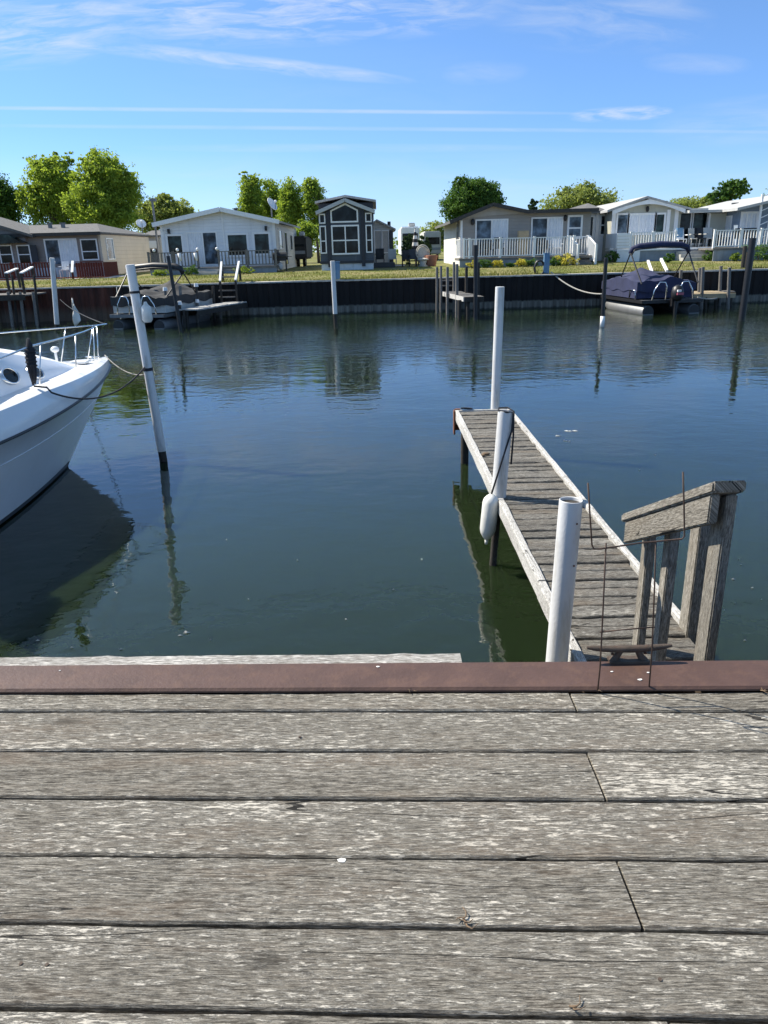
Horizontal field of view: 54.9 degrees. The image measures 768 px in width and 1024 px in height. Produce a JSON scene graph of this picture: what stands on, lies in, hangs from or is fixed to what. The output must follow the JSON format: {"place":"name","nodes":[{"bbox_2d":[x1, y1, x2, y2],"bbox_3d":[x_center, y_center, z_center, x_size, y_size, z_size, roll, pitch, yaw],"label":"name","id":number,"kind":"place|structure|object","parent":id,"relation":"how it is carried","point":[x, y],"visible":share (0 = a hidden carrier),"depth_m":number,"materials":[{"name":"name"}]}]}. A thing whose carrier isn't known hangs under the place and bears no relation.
{"place":"outdoors","nodes":[
{"label":"outdoors","id":0,"kind":"place"},
{"bbox_2d":[145,230,163,262],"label":"garden shed","id":1,"kind":"structure","parent":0,"point":[152,243],"depth_m":59.13,"materials":[{"name":"grey"}]},
{"bbox_2d":[0,303,767,661],"bbox_3d":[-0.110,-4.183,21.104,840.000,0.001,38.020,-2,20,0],"label":"water","id":2,"kind":"structure","parent":0,"point":[318,475],"depth_m":10.77,"materials":[{"name":"blue liquid"}]},
{"bbox_2d":[0,266,45,325],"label":"dock","id":3,"kind":"object","parent":2,"relation":"in","point":[9,296],"visible":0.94,"depth_m":36.33,"materials":[{"name":"grey wood"}]},
{"bbox_2d":[49,258,59,330],"bbox_3d":[-14.728,-9.067,33.232,0.617,4.446,0.210,-2,20,0],"label":"mooring pole","id":4,"kind":"object","parent":2,"relation":"in","point":[54,291],"visible":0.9,"depth_m":32.92,"materials":[{"name":"white plastic"}]},
{"bbox_2d":[0,323,111,524],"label":"motor cruiser","id":5,"kind":"object","parent":2,"relation":"on","point":[41,430],"visible":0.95,"depth_m":9.59,"materials":[{"name":"white paint"}]},
{"bbox_2d":[24,338,37,384],"bbox_3d":[-4.338,-1.844,9.106,0.148,0.573,0.140,-2,20,0],"label":"rope bundle","id":6,"kind":"object","parent":5,"relation":"hanging from","point":[30,358],"visible":0.99,"depth_m":9.06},
{"bbox_2d":[60,299,103,323],"bbox_3d":[-9.551,-6.308,22.681,0.022,0.691,23.658,-10,21,-22],"label":"mooring line","id":7,"kind":"object","parent":5,"relation":"attached to","point":[82,314],"visible":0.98,"depth_m":17.58,"materials":[{"name":"fabric"}]},
{"bbox_2d":[71,299,80,325],"bbox_3d":[-9.553,-6.189,22.957,0.243,0.871,0.145,-2,20,0],"label":"pennant","id":8,"kind":"object","parent":7,"relation":"hanging from","point":[76,318],"visible":0.95,"depth_m":23.00,"materials":[{"name":"white plastic"}]},
{"bbox_2d":[0,285,120,322],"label":"canal seawall","id":9,"kind":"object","parent":2,"relation":"in","point":[93,302],"visible":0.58,"depth_m":38.49,"materials":[{"name":"concrete"}]},
{"bbox_2d":[125,264,166,461],"bbox_3d":[-3.603,-1.625,11.615,0.452,4.296,0.168,15,25,39],"label":"mooring pole","id":10,"kind":"object","parent":2,"relation":"in","point":[134,292],"visible":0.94,"depth_m":11.36,"materials":[{"name":"white plastic"}]},
{"bbox_2d":[34,367,144,399],"bbox_3d":[-3.923,-1.779,10.290,0.200,0.364,2.372,4,20,16],"label":"mooring line","id":11,"kind":"object","parent":10,"relation":"attached to","point":[51,392],"visible":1,"depth_m":9.99,"materials":[{"name":"fabric"}]},
{"bbox_2d":[141,302,152,322],"bbox_3d":[-3.577,-3.011,11.146,0.160,0.300,0.160,-2,20,0],"label":"white jug","id":12,"kind":"object","parent":10,"relation":"attached to","point":[146,313],"visible":1,"depth_m":11.10,"materials":[{"name":"plastic"}]},
{"bbox_2d":[110,262,212,328],"bbox_3d":[-10.514,-10.358,35.379,3.057,3.025,5.250,3,20,13],"label":"pontoon boat","id":13,"kind":"object","parent":2,"relation":"on","point":[160,303],"visible":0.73,"depth_m":33.87,"materials":[{"name":"fabric"}]},
{"bbox_2d":[166,256,182,331],"bbox_3d":[-8.767,-8.549,31.391,0.406,4.395,0.150,-2,20,0],"label":"mooring pole","id":14,"kind":"object","parent":2,"relation":"in","point":[174,293],"visible":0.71,"depth_m":31.11,"materials":[{"name":"black wood"}]},
{"bbox_2d":[163,261,247,326],"bbox_3d":[-8.509,-10.215,36.294,1.978,3.852,6.290,4,20,15],"label":"dock","id":15,"kind":"object","parent":2,"relation":"in","point":[213,308],"visible":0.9,"depth_m":35.94,"materials":[{"name":"grey wood"}]},
{"bbox_2d":[330,261,337,328],"bbox_3d":[-2.054,-8.402,31.020,0.206,4.029,0.190,-2,20,0],"label":"mooring pole","id":16,"kind":"object","parent":2,"relation":"in","point":[333,285],"visible":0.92,"depth_m":30.71,"materials":[{"name":"white plastic"}]},
{"bbox_2d":[0,660,767,695],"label":"steel seawall","id":17,"kind":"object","parent":2,"relation":"in","point":[688,677],"visible":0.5,"depth_m":2.54,"materials":[{"name":"brown metal"}]},
{"bbox_2d":[0,653,463,694],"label":"fender timber","id":18,"kind":"object","parent":17,"relation":"attached to","point":[271,659],"visible":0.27,"depth_m":2.78,"materials":[{"name":"grey wood"}]},
{"bbox_2d":[586,644,671,664],"bbox_3d":[0.855,0.496,2.586,0.297,0.072,0.044,-2,20,0],"label":"mooring cleat","id":19,"kind":"object","parent":17,"relation":"attached to","point":[617,658],"visible":1,"depth_m":2.57,"materials":[{"name":"metal"}]},
{"bbox_2d":[116,268,767,318],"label":"canal seawall","id":20,"kind":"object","parent":2,"relation":"in","point":[314,297],"visible":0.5,"depth_m":38.46,"materials":[{"name":"metal"}]},
{"bbox_2d":[436,245,483,319],"bbox_3d":[3.727,-10.453,35.670,2.220,4.504,5.547,-2,20,0],"label":"boat dock","id":21,"kind":"object","parent":2,"relation":"in","point":[476,298],"visible":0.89,"depth_m":34.88,"materials":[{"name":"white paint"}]},
{"bbox_2d":[491,287,504,408],"bbox_3d":[1.733,-1.506,11.543,0.136,3.849,0.256,10,23,29],"label":"dock pile","id":22,"kind":"object","parent":2,"relation":"in","point":[497,345],"visible":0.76,"depth_m":11.17,"materials":[{"name":"white plastic"}]},
{"bbox_2d":[489,410,512,565],"bbox_3d":[1.148,0.399,7.624,0.306,2.907,0.148,-13,22,-29],"label":"dock pile","id":23,"kind":"object","parent":2,"relation":"in","point":[504,423],"visible":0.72,"depth_m":7.28,"materials":[{"name":"white plastic"}]},
{"bbox_2d":[480,407,514,544],"bbox_3d":[1.116,-0.339,7.297,0.189,1.341,0.407,15,25,39],"label":"boat fender","id":24,"kind":"object","parent":23,"relation":"hanging from","point":[489,513],"visible":1,"depth_m":7.27,"materials":[{"name":"plastic"}]},
{"bbox_2d":[546,496,582,661],"bbox_3d":[1.058,1.369,4.696,0.239,3.037,0.154,-9,21,-20],"label":"dock pile","id":25,"kind":"object","parent":2,"relation":"in","point":[565,562],"visible":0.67,"depth_m":4.32,"materials":[{"name":"white plastic"}]},
{"bbox_2d":[453,407,694,661],"bbox_3d":[1.564,0.710,7.928,0.880,2.092,8.155,-2,20,0],"label":"narrow dock","id":26,"kind":"object","parent":2,"relation":"in","point":[539,483],"visible":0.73,"depth_m":6.17,"materials":[{"name":"grey wood"}]},
{"bbox_2d":[621,480,745,660],"bbox_3d":[1.507,0.434,3.918,0.196,1.592,1.110,-2,20,0],"label":"wooden handrail","id":27,"kind":"object","parent":26,"relation":"attached to","point":[713,504],"visible":0.77,"depth_m":3.52,"materials":[{"name":"grey wood"}]},
{"bbox_2d":[679,525,710,643],"bbox_3d":[1.956,0.505,4.690,0.070,1.060,0.130,-2,20,0],"label":"timber post","id":28,"kind":"object","parent":26,"relation":"attached to","point":[694,577],"visible":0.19,"depth_m":4.62,"materials":[{"name":"grey wood"}]},
{"bbox_2d":[600,258,607,326],"bbox_3d":[8.631,-7.958,29.168,0.205,3.901,0.176,-2,20,0],"label":"mooring pole","id":29,"kind":"object","parent":2,"relation":"in","point":[602,316],"visible":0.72,"depth_m":28.90,"materials":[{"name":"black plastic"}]},
{"bbox_2d":[600,241,702,314],"bbox_3d":[12.888,-11.096,35.431,2.998,3.524,5.600,-4,20,-6],"label":"pontoon boat","id":30,"kind":"object","parent":2,"relation":"on","point":[649,288],"visible":0.98,"depth_m":34.37,"materials":[{"name":"fabric"}]},
{"bbox_2d":[679,266,735,308],"bbox_3d":[16.214,-10.791,36.972,2.913,2.869,2.981,-2,20,0],"label":"boat dock","id":31,"kind":"object","parent":2,"relation":"in","point":[727,294],"visible":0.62,"depth_m":35.72,"materials":[{"name":"grey wood"}]},
{"bbox_2d":[738,238,756,320],"bbox_3d":[14.592,-8.695,29.927,0.287,4.489,0.260,-2,20,0],"label":"mooring pole","id":32,"kind":"object","parent":2,"relation":"in","point":[747,278],"visible":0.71,"depth_m":29.61,"materials":[{"name":"black wood"}]},
{"bbox_2d":[0,251,767,288],"bbox_3d":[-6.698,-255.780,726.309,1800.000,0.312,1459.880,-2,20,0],"label":"ground","id":33,"kind":"structure","parent":0,"point":[312,265],"depth_m":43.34,"materials":[{"name":"green plant"}]},
{"bbox_2d":[0,172,26,223],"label":"broadleaf tree","id":34,"kind":"object","parent":33,"relation":"on","point":[9,206],"visible":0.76,"depth_m":73.23,"materials":[{"name":"green plant"}]},
{"bbox_2d":[13,151,79,224],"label":"broadleaf tree","id":35,"kind":"object","parent":33,"relation":"on","point":[46,175],"visible":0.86,"depth_m":70.78,"materials":[{"name":"green plant"}]},
{"bbox_2d":[0,261,118,279],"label":"red deck","id":36,"kind":"structure","parent":33,"relation":"on","point":[110,268],"depth_m":44.87,"materials":[{"name":"brown wood"}]},
{"bbox_2d":[0,217,152,276],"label":"mobile home","id":37,"kind":"object","parent":33,"relation":"on","point":[34,244],"visible":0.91,"depth_m":47.08,"materials":[{"name":"brown"}]},
{"bbox_2d":[0,245,14,262],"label":"window","id":38,"kind":"structure","parent":37,"relation":"in","point":[6,253],"depth_m":46.71,"materials":[{"name":"glass"}]},
{"bbox_2d":[16,245,32,262],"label":"window","id":39,"kind":"structure","parent":37,"relation":"in","point":[23,251],"depth_m":46.72,"materials":[{"name":"glass"}]},
{"bbox_2d":[43,238,79,263],"bbox_3d":[-20.455,-16.551,46.983,2.078,1.523,0.080,-2,20,0],"label":"sliding door","id":40,"kind":"structure","parent":37,"relation":"in","point":[62,249],"depth_m":46.94,"materials":[{"name":"white paint"}]},
{"bbox_2d":[80,239,99,259],"bbox_3d":[-18.677,-16.653,46.953,1.057,1.273,0.100,-2,20,0],"label":"window","id":41,"kind":"structure","parent":37,"relation":"in","point":[89,247],"depth_m":46.95,"materials":[{"name":"glass"}]},
{"bbox_2d":[105,238,115,259],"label":"window","id":42,"kind":"structure","parent":37,"relation":"in","point":[109,241],"depth_m":48.49,"materials":[{"name":"white paint"}]},
{"bbox_2d":[55,145,147,231],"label":"broadleaf tree","id":43,"kind":"object","parent":33,"relation":"on","point":[103,191],"visible":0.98,"depth_m":67.62,"materials":[{"name":"green plant"}]},
{"bbox_2d":[149,198,160,261],"bbox_3d":[-15.038,-18.286,49.082,0.400,4.636,0.200,-2,20,0],"label":"utility mast","id":44,"kind":"object","parent":33,"relation":"on","point":[153,210],"visible":0.78,"depth_m":48.73,"materials":[{"name":"metal"}]},
{"bbox_2d":[132,192,199,232],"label":"broadleaf tree","id":45,"kind":"object","parent":33,"relation":"on","point":[165,207],"visible":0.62,"depth_m":86.35,"materials":[{"name":"green plant"}]},
{"bbox_2d":[147,247,279,274],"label":"grey deck","id":46,"kind":"structure","parent":33,"relation":"on","point":[258,268],"depth_m":45.97,"materials":[{"name":"wood"}]},
{"bbox_2d":[151,207,299,270],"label":"cottage","id":47,"kind":"structure","parent":33,"relation":"on","point":[207,232],"depth_m":47.74,"materials":[{"name":"white"}]},
{"bbox_2d":[165,234,184,255],"bbox_3d":[-13.502,-17.261,47.846,1.111,1.332,0.100,-2,20,0],"label":"window","id":48,"kind":"structure","parent":47,"relation":"in","point":[173,241],"depth_m":47.81,"materials":[{"name":"white paint"}]},
{"bbox_2d":[186,231,217,263],"bbox_3d":[-11.729,-17.107,47.928,1.990,1.978,0.080,-2,20,0],"label":"sliding door","id":49,"kind":"structure","parent":47,"relation":"in","point":[206,241],"depth_m":47.86,"materials":[{"name":"white paint"}]},
{"bbox_2d":[225,232,249,257],"bbox_3d":[-9.466,-17.273,47.880,1.475,1.495,0.100,-2,20,0],"label":"window","id":50,"kind":"structure","parent":47,"relation":"in","point":[237,242],"depth_m":47.84,"materials":[{"name":"white paint"}]},
{"bbox_2d":[252,231,271,255],"bbox_3d":[-7.894,-17.349,47.867,1.184,1.464,0.100,-2,20,0],"label":"window","id":51,"kind":"structure","parent":47,"relation":"in","point":[261,240],"depth_m":47.84,"materials":[{"name":"white paint"}]},
{"bbox_2d":[232,171,266,215],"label":"poplar tree","id":52,"kind":"object","parent":33,"relation":"on","point":[251,193],"visible":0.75,"depth_m":74.98,"materials":[{"name":"green plant"}]},
{"bbox_2d":[259,176,282,221],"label":"poplar tree","id":53,"kind":"object","parent":33,"relation":"on","point":[272,191],"visible":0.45,"depth_m":76.97,"materials":[{"name":"green plant"}]},
{"bbox_2d":[268,252,291,270],"bbox_3d":[-6.564,-15.847,46.862,1.440,1.134,0.480,-2,20,0],"label":"barbecue","id":54,"kind":"object","parent":33,"relation":"on","point":[282,256],"visible":0.92,"depth_m":46.61,"materials":[{"name":"black metal"}]},
{"bbox_2d":[274,176,305,225],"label":"poplar tree","id":55,"kind":"object","parent":33,"relation":"on","point":[290,210],"visible":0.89,"depth_m":73.11,"materials":[{"name":"green plant"}]},
{"bbox_2d":[294,231,312,265],"bbox_3d":[-6.712,-21.736,61.185,1.101,2.630,6.025,-2,20,0],"label":"camper","id":56,"kind":"object","parent":33,"relation":"on","point":[303,246],"visible":0.92,"depth_m":58.56,"materials":[{"name":"black metal"}]},
{"bbox_2d":[294,219,318,262],"bbox_3d":[-6.819,-23.235,63.851,2.838,3.902,2.334,-2,20,0],"label":"tree","id":57,"kind":"object","parent":33,"relation":"on","point":[310,229],"visible":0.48,"depth_m":63.10,"materials":[{"name":"green plant"}]},
{"bbox_2d":[300,176,329,262],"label":"poplar tree","id":58,"kind":"object","parent":33,"relation":"on","point":[313,190],"visible":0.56,"depth_m":72.22,"materials":[{"name":"green plant"}]},
{"bbox_2d":[315,195,375,270],"bbox_3d":[-2.381,-18.885,50.372,3.793,4.439,10.390,-2,20,0],"label":"tiny cabin","id":59,"kind":"object","parent":33,"relation":"on","point":[346,231],"visible":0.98,"depth_m":45.88,"materials":[{"name":"grey wood"}]},
{"bbox_2d":[319,226,326,253],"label":"window","id":60,"kind":"structure","parent":59,"relation":"in","point":[323,241],"depth_m":45.95,"materials":[{"name":"white glass"}]},
{"bbox_2d":[330,203,357,222],"bbox_3d":[-2.446,-18.367,45.425,1.701,1.122,0.060,-2,20,0],"label":"window","id":61,"kind":"structure","parent":59,"relation":"in","point":[344,213],"depth_m":45.46,"materials":[{"name":"black glass"}]},
{"bbox_2d":[331,225,359,254],"bbox_3d":[-2.392,-16.902,45.955,1.732,1.724,0.100,-2,20,0],"label":"window","id":62,"kind":"structure","parent":59,"relation":"in","point":[345,238],"depth_m":45.94,"materials":[{"name":"glass"}]},
{"bbox_2d":[365,225,372,252],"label":"window","id":63,"kind":"structure","parent":59,"relation":"in","point":[369,241],"depth_m":45.95,"materials":[{"name":"white paint"}]},
{"bbox_2d":[312,235,443,254],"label":"woods","id":64,"kind":"object","parent":33,"relation":"on","point":[394,246],"visible":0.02,"depth_m":150.59,"materials":[{"name":"green plant"}]},
{"bbox_2d":[373,219,395,262],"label":"sunroom","id":65,"kind":"structure","parent":33,"relation":"on","point":[383,234],"depth_m":53.45,"materials":[{"name":"grey"}]},
{"bbox_2d":[374,230,381,252],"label":"window","id":66,"kind":"structure","parent":65,"relation":"in","point":[377,233],"depth_m":53.47,"materials":[{"name":"grey glass"}]},
{"bbox_2d":[381,230,389,252],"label":"window","id":67,"kind":"structure","parent":65,"relation":"in","point":[385,233],"depth_m":53.50,"materials":[{"name":"grey glass"}]},
{"bbox_2d":[374,262,394,267],"bbox_3d":[0.027,-16.335,48.957,1.400,0.340,0.600,-2,20,0],"label":"planter","id":68,"kind":"object","parent":33,"relation":"on","point":[384,265],"visible":0.89,"depth_m":48.68,"materials":[{"name":"plastic"}]},
{"bbox_2d":[401,233,413,264],"bbox_3d":[1.909,-20.074,56.569,1.267,2.384,1.111,-2,20,0],"label":"cypress bush","id":69,"kind":"object","parent":33,"relation":"on","point":[407,244],"visible":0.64,"depth_m":56.28,"materials":[{"name":"green plant"}]},
{"bbox_2d":[398,223,418,260],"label":"camper","id":70,"kind":"object","parent":33,"relation":"on","point":[403,231],"visible":0.5,"depth_m":69.40,"materials":[{"name":"white paint"}]},
{"bbox_2d":[416,244,429,266],"bbox_3d":[2.566,-16.914,48.792,0.937,1.376,0.869,-2,20,0],"label":"wicker chair","id":71,"kind":"object","parent":33,"relation":"on","point":[422,251],"visible":0.96,"depth_m":48.95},
{"bbox_2d":[418,235,431,254],"bbox_3d":[3.101,-19.986,56.495,1.378,2.204,1.069,-2,20,0],"label":"cypress bush","id":72,"kind":"object","parent":33,"relation":"on","point":[427,243],"visible":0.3,"depth_m":56.19,"materials":[{"name":"green plant"}]},
{"bbox_2d":[420,231,440,259],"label":"camper","id":73,"kind":"object","parent":33,"relation":"on","point":[434,238],"visible":0.49,"depth_m":75.17,"materials":[{"name":"grey metal"}]},
{"bbox_2d":[424,255,437,265],"bbox_3d":[3.116,-16.672,49.079,0.897,0.700,0.920,-2,20,0],"label":"clay pot","id":74,"kind":"object","parent":33,"relation":"on","point":[432,261],"visible":0.89,"depth_m":48.77,"materials":[{"name":"ceramic"}]},
{"bbox_2d":[419,220,443,248],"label":"broadleaf tree","id":75,"kind":"object","parent":33,"relation":"on","point":[433,225],"visible":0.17,"depth_m":97.11,"materials":[{"name":"green plant"}]},
{"bbox_2d":[437,174,506,222],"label":"maple tree","id":76,"kind":"object","parent":33,"relation":"on","point":[465,196],"visible":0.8,"depth_m":67.36,"materials":[{"name":"green plant"}]},
{"bbox_2d":[435,203,598,265],"bbox_3d":[8.841,-19.932,53.306,9.468,3.740,12.955,-2,20,0],"label":"bungalow","id":77,"kind":"object","parent":33,"relation":"on","point":[492,220],"visible":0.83,"depth_m":47.68,"materials":[{"name":"beige"}]},
{"bbox_2d":[475,219,508,255],"bbox_3d":[6.957,-17.750,47.874,2.124,2.247,0.080,-2,20,0],"label":"sliding door","id":78,"kind":"structure","parent":77,"relation":"in","point":[484,228],"depth_m":47.74,"materials":[{"name":"white paint"}]},
{"bbox_2d":[531,217,562,255],"bbox_3d":[10.519,-17.817,47.883,2.060,2.370,0.080,-2,20,0],"label":"sliding door","id":79,"kind":"structure","parent":77,"relation":"in","point":[540,226],"depth_m":47.72,"materials":[{"name":"white paint"}]},
{"bbox_2d":[567,215,582,238],"bbox_3d":[12.299,-18.367,47.694,0.983,1.446,0.100,-2,20,0],"label":"window","id":80,"kind":"structure","parent":77,"relation":"in","point":[574,222],"depth_m":47.67,"materials":[{"name":"white paint"}]},
{"bbox_2d":[455,235,597,267],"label":"white railed deck","id":81,"kind":"structure","parent":33,"relation":"on","point":[572,244],"depth_m":45.61,"materials":[{"name":"paint"}]},
{"bbox_2d":[543,253,550,273],"bbox_3d":[8.444,-12.869,38.487,0.320,1.141,0.280,-2,20,0],"label":"bank post","id":82,"kind":"object","parent":33,"relation":"on","point":[546,260],"visible":0.81,"depth_m":38.35,"materials":[{"name":"blue paint"}]},
{"bbox_2d":[555,252,579,265],"bbox_3d":[11.144,-15.345,44.954,1.556,0.814,1.015,-2,20,0],"label":"garden shrub","id":83,"kind":"object","parent":33,"relation":"on","point":[564,261],"visible":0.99,"depth_m":44.95,"materials":[{"name":"yellow plant"}]},
{"bbox_2d":[537,178,622,208],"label":"willow tree","id":84,"kind":"object","parent":33,"relation":"on","point":[586,192],"visible":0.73,"depth_m":78.63,"materials":[{"name":"green plant"}]},
{"bbox_2d":[570,196,732,260],"bbox_3d":[18.683,-21.095,55.455,10.302,4.011,14.300,-2,20,0],"label":"park home","id":85,"kind":"object","parent":33,"relation":"on","point":[645,214],"visible":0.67,"depth_m":49.57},
{"bbox_2d":[615,213,629,232],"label":"window","id":86,"kind":"structure","parent":85,"relation":"in","point":[622,219],"depth_m":49.50,"materials":[{"name":"white glass"}]},
{"bbox_2d":[627,213,656,234],"bbox_3d":[17.245,-19.278,49.539,1.919,1.367,0.100,-2,20,0],"label":"window","id":87,"kind":"structure","parent":85,"relation":"in","point":[638,222],"depth_m":49.52,"materials":[{"name":"white fabric"}]},
{"bbox_2d":[654,212,666,234],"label":"window","id":88,"kind":"structure","parent":85,"relation":"in","point":[660,222],"depth_m":49.52,"materials":[{"name":"white paint"}]},
{"bbox_2d":[679,212,692,244],"bbox_3d":[20.255,-19.111,49.944,1.005,2.190,0.100,-2,20,0],"label":"open doorway","id":89,"kind":"structure","parent":85,"relation":"in","point":[686,218],"depth_m":49.83,"materials":[{"name":"black paint"}]},
{"bbox_2d":[689,212,708,244],"bbox_3d":[21.264,-19.159,49.937,1.140,2.157,0.100,-2,20,0],"label":"door panel","id":90,"kind":"structure","parent":85,"relation":"in","point":[700,220],"depth_m":49.81,"materials":[{"name":"black glass"}]},
{"bbox_2d":[605,230,711,261],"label":"white porch deck","id":91,"kind":"structure","parent":33,"relation":"on","point":[654,254],"depth_m":47.55,"materials":[{"name":"paint"}]},
{"bbox_2d":[693,228,707,246],"bbox_3d":[20.759,-18.048,48.645,0.710,1.194,0.748,-2,20,0],"label":"porch chair","id":92,"kind":"object","parent":91,"relation":"on","point":[697,231],"visible":0.86,"depth_m":48.78,"materials":[{"name":"black plastic"}]},
{"bbox_2d":[702,228,716,246],"bbox_3d":[21.355,-18.064,48.645,0.710,1.194,0.748,-2,20,0],"label":"porch chair","id":93,"kind":"object","parent":91,"relation":"on","point":[708,231],"visible":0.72,"depth_m":48.78,"materials":[{"name":"grey"}]},
{"bbox_2d":[670,195,712,207],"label":"broadleaf tree","id":94,"kind":"object","parent":33,"relation":"on","point":[691,202],"visible":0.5,"depth_m":101.16,"materials":[{"name":"green plant"}]},
{"bbox_2d":[704,178,752,203],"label":"pine tree","id":95,"kind":"object","parent":33,"relation":"on","point":[730,190],"visible":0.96,"depth_m":77.12,"materials":[{"name":"green plant"}]},
{"bbox_2d":[697,228,767,260],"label":"chalet deck","id":96,"kind":"structure","parent":33,"relation":"on","point":[724,253],"depth_m":45.37,"materials":[{"name":"white paint"}]},
{"bbox_2d":[733,228,756,238],"bbox_3d":[22.714,-17.518,46.521,1.400,0.624,0.400,-2,20,0],"label":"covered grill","id":97,"kind":"object","parent":96,"relation":"on","point":[736,229],"visible":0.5,"depth_m":46.35,"materials":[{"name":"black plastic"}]},
{"bbox_2d":[700,194,767,251],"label":"chalet","id":98,"kind":"object","parent":33,"relation":"on","point":[749,213],"visible":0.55,"depth_m":47.80,"materials":[{"name":"white"}]},
{"bbox_2d":[721,215,732,236],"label":"window","id":99,"kind":"structure","parent":98,"relation":"in","point":[728,224],"depth_m":49.00,"materials":[{"name":"white paint"}]},
{"bbox_2d":[739,211,758,227],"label":"window","id":100,"kind":"structure","parent":98,"relation":"in","point":[749,219],"depth_m":47.63,"materials":[{"name":"white fabric"}]},
{"bbox_2d":[742,243,767,260],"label":"garden shrub","id":101,"kind":"object","parent":33,"relation":"on","point":[760,252],"visible":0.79,"depth_m":44.65,"materials":[{"name":"green plant"}]},
{"bbox_2d":[0,0,767,288],"label":"sky","id":102,"kind":"structure","parent":0,"point":[388,102],"materials":[{"name":"blue"}]},
{"bbox_2d":[516,230,529,256],"bbox_3d":[8.831,-17.072,47.081,0.840,1.550,0.600,-2,20,0],"label":"grill cabinet","id":103,"kind":"object","parent":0,"point":[521,234],"visible":0.71,"depth_m":46.87,"materials":[{"name":"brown wood"}]},
{"label":"near bank ground","id":104,"kind":"structure","parent":0,"visible":0},
{"bbox_2d":[0,692,767,1023],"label":"wooden deck","id":105,"kind":"structure","parent":104,"relation":"on","point":[168,858],"depth_m":1.81,"materials":[{"name":"grey wood"}]},
{"bbox_2d":[587,472,684,693],"bbox_3d":[0.772,0.274,2.337,0.313,0.827,0.005,-2,20,0],"label":"wire sign stake","id":106,"kind":"object","parent":105,"relation":"on","point":[602,631],"visible":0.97,"depth_m":2.30,"materials":[{"name":"grey metal"}]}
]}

